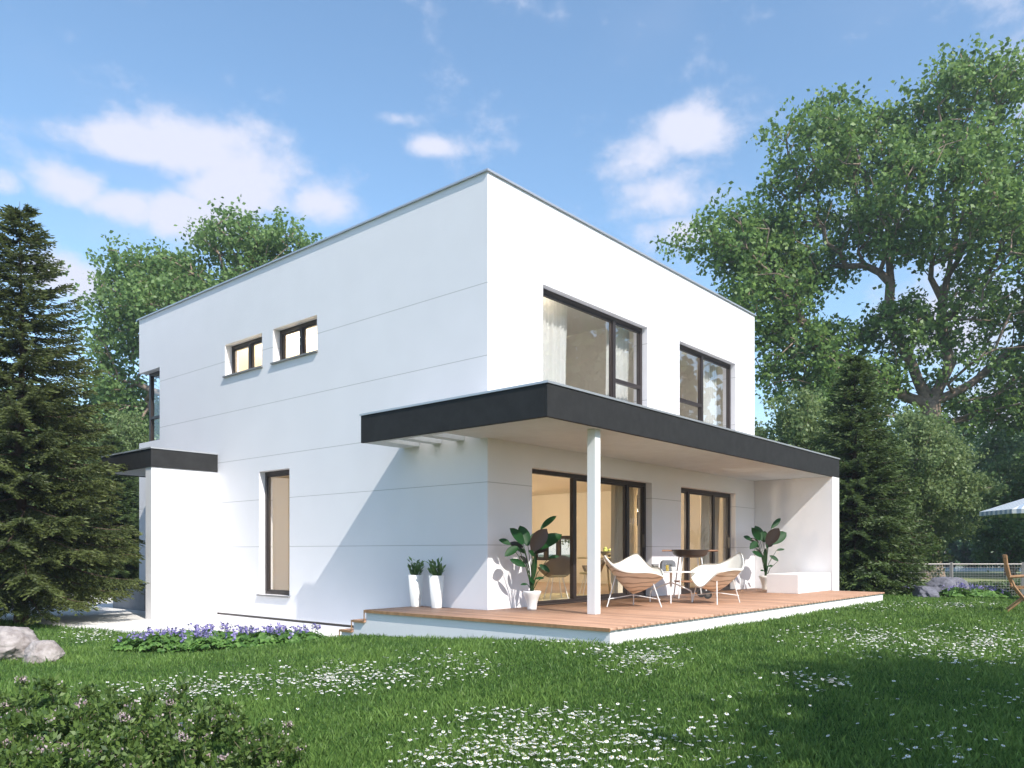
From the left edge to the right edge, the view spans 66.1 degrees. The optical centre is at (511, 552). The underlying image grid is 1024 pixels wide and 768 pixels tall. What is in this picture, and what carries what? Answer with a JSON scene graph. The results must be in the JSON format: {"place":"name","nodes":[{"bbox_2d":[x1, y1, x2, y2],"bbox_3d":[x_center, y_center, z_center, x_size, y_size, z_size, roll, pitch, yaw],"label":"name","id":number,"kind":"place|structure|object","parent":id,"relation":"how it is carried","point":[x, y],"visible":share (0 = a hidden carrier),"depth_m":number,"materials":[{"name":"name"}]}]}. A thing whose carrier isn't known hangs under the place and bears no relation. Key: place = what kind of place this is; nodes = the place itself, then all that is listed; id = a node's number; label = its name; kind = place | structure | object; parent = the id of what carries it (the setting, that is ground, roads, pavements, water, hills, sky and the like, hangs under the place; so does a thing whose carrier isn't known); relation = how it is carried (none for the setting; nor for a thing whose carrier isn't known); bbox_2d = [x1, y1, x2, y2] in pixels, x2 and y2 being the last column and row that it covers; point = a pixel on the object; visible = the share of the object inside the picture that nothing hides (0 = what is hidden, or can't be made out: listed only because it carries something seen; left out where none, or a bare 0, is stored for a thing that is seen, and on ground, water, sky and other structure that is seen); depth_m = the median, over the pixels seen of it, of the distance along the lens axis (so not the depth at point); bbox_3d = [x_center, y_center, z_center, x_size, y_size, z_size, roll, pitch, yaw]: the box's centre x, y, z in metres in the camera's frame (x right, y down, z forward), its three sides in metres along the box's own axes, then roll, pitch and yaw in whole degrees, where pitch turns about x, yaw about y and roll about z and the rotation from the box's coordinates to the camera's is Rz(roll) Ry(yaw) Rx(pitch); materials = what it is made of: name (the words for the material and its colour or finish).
{"place":"outdoors","nodes":[
{"label":"outdoors","id":0,"kind":"place"},
{"bbox_2d":[0,593,343,636],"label":"pavement","id":1,"kind":"structure","parent":0,"point":[108,616],"depth_m":15.30,"materials":[{"name":"white concrete"}]},
{"bbox_2d":[113,588,145,610],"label":"wall","id":2,"kind":"structure","parent":1,"relation":"on","point":[138,602],"depth_m":18.39,"materials":[{"name":"grey concrete"}]},
{"bbox_2d":[0,0,1023,554],"label":"sky","id":3,"kind":"structure","parent":0,"point":[126,118],"materials":[{"name":"blue"}]},
{"bbox_2d":[1,554,1023,767],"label":"lawn","id":4,"kind":"structure","parent":0,"point":[649,701],"depth_m":6.78,"materials":[{"name":"plant"}]},
{"bbox_2d":[0,730,15,749],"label":"flowering shrub","id":5,"kind":"object","parent":4,"relation":"on","point":[4,744],"visible":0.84,"depth_m":4.94,"materials":[{"name":"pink plant"}]},
{"bbox_2d":[0,673,31,722],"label":"flowering shrub","id":6,"kind":"object","parent":4,"relation":"on","point":[6,702],"visible":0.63,"depth_m":6.22,"materials":[{"name":"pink plant"}]},
{"bbox_2d":[0,626,39,660],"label":"boulder","id":7,"kind":"object","parent":4,"relation":"on","point":[14,642],"visible":0.61,"depth_m":9.94,"materials":[{"name":"stone"}]},
{"bbox_2d":[0,732,53,767],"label":"flowering shrub","id":8,"kind":"object","parent":4,"relation":"on","point":[33,748],"visible":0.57,"depth_m":4.45,"materials":[{"name":"green plant"}]},
{"bbox_2d":[22,640,65,663],"bbox_3d":[-5.889,1.311,9.909,0.481,0.407,0.414,0,0,-23],"label":"boulder","id":9,"kind":"object","parent":4,"relation":"on","point":[52,650],"visible":0.77,"depth_m":9.79,"materials":[{"name":"stone"}]},
{"bbox_2d":[0,687,88,766],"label":"flowering shrub","id":10,"kind":"object","parent":4,"relation":"on","point":[29,726],"visible":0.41,"depth_m":5.25,"materials":[{"name":"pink plant"}]},
{"bbox_2d":[1,373,93,567],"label":"dark tree","id":11,"kind":"object","parent":4,"relation":"on","point":[41,429],"visible":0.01,"depth_m":39.09,"materials":[{"name":"green plant"}]},
{"bbox_2d":[0,673,117,746],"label":"flowering shrub","id":12,"kind":"object","parent":4,"relation":"on","point":[55,693],"visible":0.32,"depth_m":5.86,"materials":[{"name":"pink plant"}]},
{"bbox_2d":[0,202,148,625],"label":"conifer","id":13,"kind":"object","parent":4,"relation":"on","point":[30,535],"visible":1,"depth_m":14.80,"materials":[{"name":"green plant"}]},
{"bbox_2d":[12,721,138,767],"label":"flowering shrub","id":14,"kind":"object","parent":4,"relation":"on","point":[85,758],"visible":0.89,"depth_m":4.35,"materials":[{"name":"green plant"}]},
{"bbox_2d":[29,406,158,581],"bbox_3d":[-17.994,-2.393,35.806,6.881,8.864,7.331,0,0,-13],"label":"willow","id":15,"kind":"object","parent":4,"relation":"on","point":[128,433],"visible":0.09,"depth_m":35.84,"materials":[{"name":"green plant"}]},
{"bbox_2d":[29,681,171,766],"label":"flowering shrub","id":16,"kind":"object","parent":4,"relation":"on","point":[68,746],"visible":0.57,"depth_m":5.07,"materials":[{"name":"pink plant"}]},
{"bbox_2d":[63,434,138,586],"bbox_3d":[-13.637,-1.329,26.907,3.908,5.446,3.975,0,0,-2],"label":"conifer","id":17,"kind":"object","parent":4,"relation":"on","point":[128,502],"visible":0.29,"depth_m":26.67,"materials":[{"name":"green plant"}]},
{"bbox_2d":[45,366,159,510],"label":"dark tree","id":18,"kind":"object","parent":4,"relation":"on","point":[157,409],"depth_m":41.48,"materials":[{"name":"green plant"}]},
{"bbox_2d":[71,684,133,715],"bbox_3d":[-3.348,1.284,6.457,0.480,0.418,0.496,0,0,45],"label":"flowering shrub","id":19,"kind":"object","parent":4,"relation":"on","point":[97,696],"visible":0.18,"depth_m":6.45,"materials":[{"name":"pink plant"}]},
{"bbox_2d":[107,631,151,650],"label":"flowering plant","id":20,"kind":"object","parent":4,"relation":"on","point":[129,643],"visible":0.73,"depth_m":11.05,"materials":[{"name":"green plant"}]},
{"bbox_2d":[99,673,198,741],"bbox_3d":[-2.679,1.200,5.757,0.584,0.554,0.633,0,0,-4],"label":"flowering shrub","id":21,"kind":"object","parent":4,"relation":"on","point":[169,706],"visible":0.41,"depth_m":5.78,"materials":[{"name":"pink plant"}]},
{"bbox_2d":[93,700,220,767],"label":"flowering shrub","id":22,"kind":"object","parent":4,"relation":"on","point":[152,752],"visible":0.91,"depth_m":4.68,"materials":[{"name":"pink plant"}]},
{"bbox_2d":[142,626,171,639],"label":"flowering plant","id":23,"kind":"object","parent":4,"relation":"on","point":[166,634],"visible":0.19,"depth_m":11.72,"materials":[{"name":"purple plant"}]},
{"bbox_2d":[133,626,182,652],"bbox_3d":[-4.992,1.246,11.182,0.701,0.362,0.710,0,0,-5],"label":"flowering plant","id":24,"kind":"object","parent":4,"relation":"on","point":[162,641],"visible":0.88,"depth_m":11.09,"materials":[{"name":"green plant"}]},
{"bbox_2d":[164,630,213,652],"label":"flowering plant","id":25,"kind":"object","parent":4,"relation":"on","point":[185,641],"visible":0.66,"depth_m":11.17,"materials":[{"name":"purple plant"}]},
{"bbox_2d":[169,623,210,643],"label":"flowering plant","id":26,"kind":"object","parent":4,"relation":"on","point":[186,632],"visible":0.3,"depth_m":11.80,"materials":[{"name":"purple plant"}]},
{"bbox_2d":[59,195,325,446],"bbox_3d":[-15.045,-7.574,38.179,12.274,18.339,8.653,0,0,-25],"label":"tall tree","id":27,"kind":"object","parent":4,"relation":"on","point":[163,279],"visible":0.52,"depth_m":37.03,"materials":[{"name":"green plant"}]},
{"bbox_2d":[148,696,247,765],"bbox_3d":[-2.043,1.201,5.150,0.629,0.529,0.607,0,0,-22],"label":"flowering shrub","id":28,"kind":"object","parent":4,"relation":"on","point":[217,725],"visible":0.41,"depth_m":5.14,"materials":[{"name":"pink plant"}]},
{"bbox_2d":[187,626,236,651],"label":"flowering plant","id":29,"kind":"object","parent":4,"relation":"on","point":[207,642],"visible":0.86,"depth_m":11.20,"materials":[{"name":"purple plant"}]},
{"bbox_2d":[194,621,234,638],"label":"flowering plant","id":30,"kind":"object","parent":4,"relation":"on","point":[219,633],"visible":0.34,"depth_m":11.95,"materials":[{"name":"purple plant"}]},
{"bbox_2d":[191,697,245,741],"bbox_3d":[-2.173,1.251,5.793,0.448,0.390,0.463,0,0,-14],"label":"flowering shrub","id":31,"kind":"object","parent":4,"relation":"on","point":[209,702],"visible":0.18,"depth_m":5.81,"materials":[{"name":"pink plant"}]},
{"bbox_2d":[213,624,255,638],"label":"flowering plant","id":32,"kind":"object","parent":4,"relation":"on","point":[229,632],"visible":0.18,"depth_m":11.87,"materials":[{"name":"purple plant"}]},
{"bbox_2d":[213,626,261,649],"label":"flowering plant","id":33,"kind":"object","parent":4,"relation":"on","point":[234,640],"visible":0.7,"depth_m":11.29,"materials":[{"name":"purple plant"}]},
{"bbox_2d":[194,721,293,767],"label":"flowering shrub","id":34,"kind":"object","parent":4,"relation":"on","point":[235,758],"visible":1,"depth_m":4.64,"materials":[{"name":"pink plant"}]},
{"bbox_2d":[242,628,275,635],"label":"flowering plant","id":35,"kind":"object","parent":4,"relation":"on","point":[256,629],"visible":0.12,"depth_m":11.92,"materials":[{"name":"purple plant"}]},
{"bbox_2d":[238,624,283,648],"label":"flowering plant","id":36,"kind":"object","parent":4,"relation":"on","point":[263,637],"visible":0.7,"depth_m":11.28,"materials":[{"name":"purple plant"}]},
{"bbox_2d":[232,708,310,767],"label":"flowering shrub","id":37,"kind":"object","parent":4,"relation":"on","point":[295,748],"visible":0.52,"depth_m":5.00,"materials":[{"name":"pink plant"}]},
{"bbox_2d":[263,622,293,635],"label":"flowering plant","id":38,"kind":"object","parent":4,"relation":"on","point":[283,627],"visible":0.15,"depth_m":11.91,"materials":[{"name":"purple plant"}]},
{"bbox_2d":[270,626,309,644],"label":"flowering plant","id":39,"kind":"object","parent":4,"relation":"on","point":[292,637],"visible":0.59,"depth_m":11.46,"materials":[{"name":"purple plant"}]},
{"bbox_2d":[288,623,327,639],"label":"flowering plant","id":40,"kind":"object","parent":4,"relation":"on","point":[309,635],"visible":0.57,"depth_m":12.03,"materials":[{"name":"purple plant"}]},
{"bbox_2d":[101,168,839,628],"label":"house","id":41,"kind":"structure","parent":4,"relation":"on","point":[369,434],"depth_m":14.36,"materials":[{"name":"white paint"}]},
{"bbox_2d":[149,371,159,441],"bbox_3d":[-8.066,-3.491,19.396,0.900,1.696,1.333,0,0,41],"label":"corner window","id":42,"kind":"structure","parent":41,"relation":"in","point":[156,374],"depth_m":19.16,"materials":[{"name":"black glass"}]},
{"bbox_2d":[222,337,262,377],"bbox_3d":[-5.438,-4.005,16.155,1.470,0.688,0.270,0,0,41],"label":"window","id":43,"kind":"structure","parent":41,"relation":"in","point":[251,344],"depth_m":16.20,"materials":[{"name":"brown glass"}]},
{"bbox_2d":[256,470,289,597],"bbox_3d":[-4.588,-0.365,15.410,1.110,2.468,0.250,0,0,41],"label":"window","id":44,"kind":"structure","parent":41,"relation":"in","point":[268,475],"depth_m":15.75,"materials":[{"name":"brown glass"}]},
{"bbox_2d":[288,338,298,344],"bbox_3d":[-4.667,-4.554,17.088,0.380,0.070,0.380,0,0,41],"label":"ceiling lamp","id":45,"kind":"object","parent":41,"relation":"attached to","point":[293,341],"visible":0.7,"depth_m":16.94,"materials":[{"name":"beige"}]},
{"bbox_2d":[270,319,317,364],"bbox_3d":[-4.062,-4.005,14.970,1.500,0.688,0.270,0,0,41],"label":"window","id":46,"kind":"structure","parent":41,"relation":"in","point":[301,328],"depth_m":15.02,"materials":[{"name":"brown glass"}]},
{"bbox_2d":[534,536,569,559],"bbox_3d":[1.212,-0.111,22.551,1.416,0.696,0.081,0,0,41],"label":"window","id":47,"kind":"structure","parent":41,"relation":"in","point":[558,544],"depth_m":22.42,"materials":[{"name":"brown glass"}]},
{"bbox_2d":[543,297,566,384],"bbox_3d":[0.571,-3.293,13.396,0.087,2.544,1.260,0,0,41],"label":"curtain","id":48,"kind":"object","parent":41,"relation":"hanging from","point":[554,336],"visible":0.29,"depth_m":13.58,"materials":[{"name":"white fabric"}]},
{"bbox_2d":[532,469,651,605],"bbox_3d":[1.433,-0.226,13.907,0.207,2.225,3.656,0,0,41],"label":"sliding door","id":49,"kind":"structure","parent":41,"relation":"in","point":[574,478],"depth_m":14.06,"materials":[{"name":"black metal"}]},
{"bbox_2d":[543,288,641,404],"bbox_3d":[1.436,-3.196,13.983,0.081,2.226,3.216,0,0,41],"label":"window","id":50,"kind":"structure","parent":41,"relation":"in","point":[613,322],"depth_m":14.41,"materials":[{"name":"black metal"}]},
{"bbox_2d":[577,557,610,590],"bbox_3d":[2.018,0.485,16.900,1.240,0.756,1.240,0,0,41],"label":"dining table","id":51,"kind":"object","parent":41,"relation":"on","point":[609,558],"visible":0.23,"depth_m":17.07,"materials":[{"name":"beige wood"}]},
{"bbox_2d":[600,547,610,556],"bbox_3d":[2.046,-0.004,16.902,0.330,0.220,0.330,0,0,41],"label":"fruit bowl","id":52,"kind":"object","parent":51,"relation":"on","point":[606,551],"visible":0.77,"depth_m":16.81,"materials":[{"name":"food"}]},
{"bbox_2d":[605,322,628,400],"bbox_3d":[2.011,-3.293,15.066,0.088,2.544,0.850,0,0,41],"label":"curtain","id":53,"kind":"object","parent":41,"relation":"hanging from","point":[622,350],"visible":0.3,"depth_m":15.17,"materials":[{"name":"white fabric"}]},
{"bbox_2d":[611,485,636,592],"bbox_3d":[2.194,-0.378,15.370,0.089,2.414,0.950,0,0,41],"label":"curtain","id":54,"kind":"object","parent":41,"relation":"hanging from","point":[616,524],"visible":0.47,"depth_m":15.23,"materials":[{"name":"beige fabric"}]},
{"bbox_2d":[680,344,730,428],"bbox_3d":[4.154,-3.196,17.140,0.081,2.226,2.606,0,0,41],"label":"window","id":55,"kind":"structure","parent":41,"relation":"in","point":[700,356],"depth_m":17.04,"materials":[{"name":"black metal"}]},
{"bbox_2d":[681,488,734,593],"bbox_3d":[4.213,-0.226,17.135,0.207,2.225,2.556,0,0,41],"label":"sliding door","id":56,"kind":"structure","parent":41,"relation":"in","point":[687,492],"depth_m":17.30,"materials":[{"name":"black metal"}]},
{"bbox_2d":[700,495,719,564],"bbox_3d":[4.527,-0.378,18.079,0.090,2.414,1.000,0,0,41],"label":"curtain","id":57,"kind":"object","parent":41,"relation":"hanging from","point":[704,522],"visible":0.39,"depth_m":17.98,"materials":[{"name":"beige fabric"}]},
{"bbox_2d":[703,360,716,424],"bbox_3d":[4.507,-3.293,17.964,0.088,2.544,0.800,0,0,41],"label":"curtain","id":58,"kind":"object","parent":41,"relation":"hanging from","point":[709,388],"visible":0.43,"depth_m":17.97,"materials":[{"name":"white fabric"}]},
{"bbox_2d":[58,600,1023,764],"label":"daisies","id":59,"kind":"object","parent":4,"relation":"on","point":[467,713],"visible":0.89,"depth_m":7.23,"materials":[{"name":"white plant"}]},
{"bbox_2d":[561,539,569,549],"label":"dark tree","id":60,"kind":"object","parent":4,"relation":"on","point":[562,541],"depth_m":50.88,"materials":[{"name":"green plant"}]},
{"bbox_2d":[339,588,884,645],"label":"terrace deck","id":61,"kind":"structure","parent":4,"relation":"on","point":[619,620],"depth_m":11.19,"materials":[{"name":"brown wood"}]},
{"bbox_2d":[407,557,423,606],"bbox_3d":[-1.514,0.460,12.426,0.284,0.795,0.278,0,0,-6],"label":"tall planter","id":62,"kind":"object","parent":61,"relation":"on","point":[415,578],"visible":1,"depth_m":12.35,"materials":[{"name":"white ceramic"}]},
{"bbox_2d":[425,557,445,607],"bbox_3d":[-1.158,0.459,12.089,0.285,0.795,0.315,0,0,35],"label":"tall planter","id":63,"kind":"object","parent":61,"relation":"on","point":[436,581],"visible":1,"depth_m":12.03,"materials":[{"name":"white ceramic"}]},
{"bbox_2d":[499,516,561,609],"bbox_3d":[0.274,0.154,11.725,0.958,1.406,0.506,0,0,-3],"label":"potted plant","id":64,"kind":"object","parent":61,"relation":"on","point":[541,540],"visible":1,"depth_m":11.65,"materials":[{"name":"green plant"}]},
{"bbox_2d":[604,553,663,606],"bbox_3d":[1.920,0.437,12.340,0.903,0.834,0.932,0,0,41],"label":"lounge chair","id":65,"kind":"object","parent":61,"relation":"on","point":[633,574],"visible":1,"depth_m":12.19,"materials":[{"name":"brown wood"}]},
{"bbox_2d":[649,571,695,602],"bbox_3d":[2.696,0.587,13.350,0.850,0.520,0.850,0,0,41],"label":"side table","id":66,"kind":"object","parent":61,"relation":"on","point":[670,582],"visible":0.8,"depth_m":13.29,"materials":[{"name":"white paint"}]},
{"bbox_2d":[662,550,717,598],"bbox_3d":[3.358,0.406,14.720,0.839,0.904,0.773,0,0,40],"label":"fire bowl grill","id":67,"kind":"object","parent":61,"relation":"on","point":[697,554],"visible":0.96,"depth_m":14.51,"materials":[{"name":"metal"}]},
{"bbox_2d":[689,553,743,604],"bbox_3d":[3.417,0.430,13.136,0.884,0.849,0.836,0,0,41],"label":"lounge chair","id":68,"kind":"object","parent":61,"relation":"on","point":[716,577],"visible":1,"depth_m":13.19,"materials":[{"name":"white plastic"}]},
{"bbox_2d":[743,518,786,589],"bbox_3d":[5.689,0.042,17.766,1.112,1.631,0.588,0,0,-6],"label":"potted plant","id":69,"kind":"object","parent":61,"relation":"on","point":[772,537],"visible":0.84,"depth_m":17.68,"materials":[{"name":"green plant"}]},
{"bbox_2d":[767,572,829,593],"bbox_3d":[6.242,0.659,17.090,0.670,0.399,1.920,0,0,41],"label":"bench","id":70,"kind":"object","parent":61,"relation":"on","point":[798,582],"visible":1,"depth_m":16.48,"materials":[{"name":"white paint"}]},
{"bbox_2d":[756,421,776,438],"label":"tree","id":71,"kind":"object","parent":4,"relation":"on","point":[766,425],"depth_m":83.05,"materials":[{"name":"green plant"}]},
{"bbox_2d":[755,379,887,533],"bbox_3d":[9.166,-1.821,26.120,6.213,7.512,5.832,0,0,41],"label":"willow","id":72,"kind":"object","parent":4,"relation":"on","point":[798,429],"visible":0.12,"depth_m":25.33,"materials":[{"name":"green plant"}]},
{"bbox_2d":[649,32,1023,578],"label":"great tree","id":73,"kind":"object","parent":4,"relation":"on","point":[756,251],"visible":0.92,"depth_m":36.74,"materials":[{"name":"green plant"}]},
{"bbox_2d":[808,354,942,595],"bbox_3d":[9.056,-1.971,20.507,3.908,6.407,3.975,0,0,-2],"label":"conifer","id":74,"kind":"object","parent":4,"relation":"on","point":[864,553],"visible":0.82,"depth_m":20.01,"materials":[{"name":"green plant"}]},
{"bbox_2d":[877,584,910,594],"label":"flowering plant","id":75,"kind":"object","parent":4,"relation":"on","point":[907,592],"visible":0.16,"depth_m":20.00,"materials":[{"name":"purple plant"}]},
{"bbox_2d":[912,586,939,597],"bbox_3d":[10.144,1.038,19.299,0.586,0.428,0.648,0,0,21],"label":"boulder","id":76,"kind":"object","parent":4,"relation":"on","point":[924,591],"visible":0.62,"depth_m":19.08,"materials":[{"name":"stone"}]},
{"bbox_2d":[839,562,1023,594],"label":"wire fence","id":77,"kind":"object","parent":4,"relation":"on","point":[951,567],"visible":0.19,"depth_m":24.00,"materials":[{"name":"grey"}]},
{"bbox_2d":[849,579,1020,595],"bbox_3d":[14.080,1.127,24.526,14.658,0.624,0.713,0,0,0],"label":"hedge","id":78,"kind":"object","parent":4,"relation":"on","point":[1002,584],"visible":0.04,"depth_m":24.34,"materials":[{"name":"green plant"}]},
{"bbox_2d":[868,404,1013,580],"bbox_3d":[14.440,-1.938,28.454,5.444,6.796,5.594,0,0,-18],"label":"willow","id":79,"kind":"object","parent":4,"relation":"on","point":[938,463],"visible":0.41,"depth_m":27.22,"materials":[{"name":"green plant"}]},
{"bbox_2d":[925,576,969,597],"bbox_3d":[11.386,1.063,20.605,1.312,0.847,0.843,0,0,-11],"label":"boulder","id":80,"kind":"object","parent":4,"relation":"on","point":[936,583],"visible":0.34,"depth_m":20.41,"materials":[{"name":"stone"}]},
{"bbox_2d":[908,412,999,566],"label":"tree","id":81,"kind":"object","parent":4,"relation":"on","point":[961,555],"visible":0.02,"depth_m":68.36,"materials":[{"name":"green plant"}]},
{"bbox_2d":[938,582,976,597],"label":"flowering plant","id":82,"kind":"object","parent":4,"relation":"on","point":[953,591],"visible":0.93,"depth_m":19.58,"materials":[{"name":"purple plant"}]},
{"bbox_2d":[957,582,991,597],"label":"flowering plant","id":83,"kind":"object","parent":4,"relation":"on","point":[977,592],"visible":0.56,"depth_m":19.68,"materials":[{"name":"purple plant"}]},
{"bbox_2d":[949,419,1023,574],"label":"dark tree","id":84,"kind":"object","parent":4,"relation":"on","point":[986,536],"visible":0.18,"depth_m":44.27,"materials":[{"name":"green plant"}]},
{"bbox_2d":[950,422,1023,566],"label":"tree","id":85,"kind":"object","parent":4,"relation":"on","point":[960,540],"visible":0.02,"depth_m":65.15,"materials":[{"name":"green plant"}]},
{"bbox_2d":[969,585,1008,598],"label":"flowering plant","id":86,"kind":"object","parent":4,"relation":"on","point":[995,594],"visible":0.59,"depth_m":19.99,"materials":[{"name":"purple plant"}]},
{"bbox_2d":[959,445,1023,551],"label":"dark tree","id":87,"kind":"object","parent":4,"relation":"on","point":[1009,474],"visible":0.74,"depth_m":39.18,"materials":[{"name":"green plant"}]},
{"bbox_2d":[979,498,1023,517],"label":"parasol","id":88,"kind":"object","parent":4,"relation":"on","point":[1014,509],"visible":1,"depth_m":20.46,"materials":[{"name":"white fabric"}]},
{"bbox_2d":[986,585,1016,598],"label":"flowering plant","id":89,"kind":"object","parent":4,"relation":"on","point":[1003,592],"visible":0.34,"depth_m":21.17,"materials":[{"name":"purple plant"}]},
{"bbox_2d":[1002,554,1023,611],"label":"folding chair","id":90,"kind":"object","parent":4,"relation":"on","point":[1010,577],"visible":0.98,"depth_m":14.31,"materials":[{"name":"brown wood"}]},
{"bbox_2d":[538,593,586,600],"bbox_3d":[0.812,0.852,14.931,1.650,0.013,2.200,0,0,41],"label":"rug","id":91,"kind":"object","parent":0,"point":[554,596],"visible":0.29,"depth_m":14.97,"materials":[{"name":"beige fabric"}]},
{"bbox_2d":[537,555,569,598],"bbox_3d":[0.818,0.458,14.237,0.709,0.799,0.562,0,0,-17],"label":"shell chair","id":92,"kind":"object","parent":91,"relation":"on","point":[559,566],"visible":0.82,"depth_m":14.06,"materials":[{"name":"brown wood"}]},
{"bbox_2d":[579,555,607,594],"bbox_3d":[1.611,0.458,15.608,0.562,0.799,0.709,0,0,-7],"label":"shell chair","id":93,"kind":"object","parent":91,"relation":"on","point":[602,563],"visible":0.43,"depth_m":15.60,"materials":[{"name":"brown"}]},
{"bbox_2d":[660,560,675,570],"bbox_3d":[2.676,0.232,13.514,0.250,0.188,0.152,0,0,0],"label":"bread bin","id":94,"kind":"object","parent":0,"point":[670,563],"visible":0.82,"depth_m":13.45,"materials":[{"name":"metal"}]},
{"bbox_2d":[866,565,1020,584],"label":"field","id":95,"kind":"structure","parent":0,"point":[972,577],"depth_m":41.85,"materials":[{"name":"green plant"}]},
{"bbox_2d":[899,568,1020,571],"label":"water","id":96,"kind":"structure","parent":0,"point":[975,569],"depth_m":58.20,"materials":[{"name":"blue liquid"}]}
]}

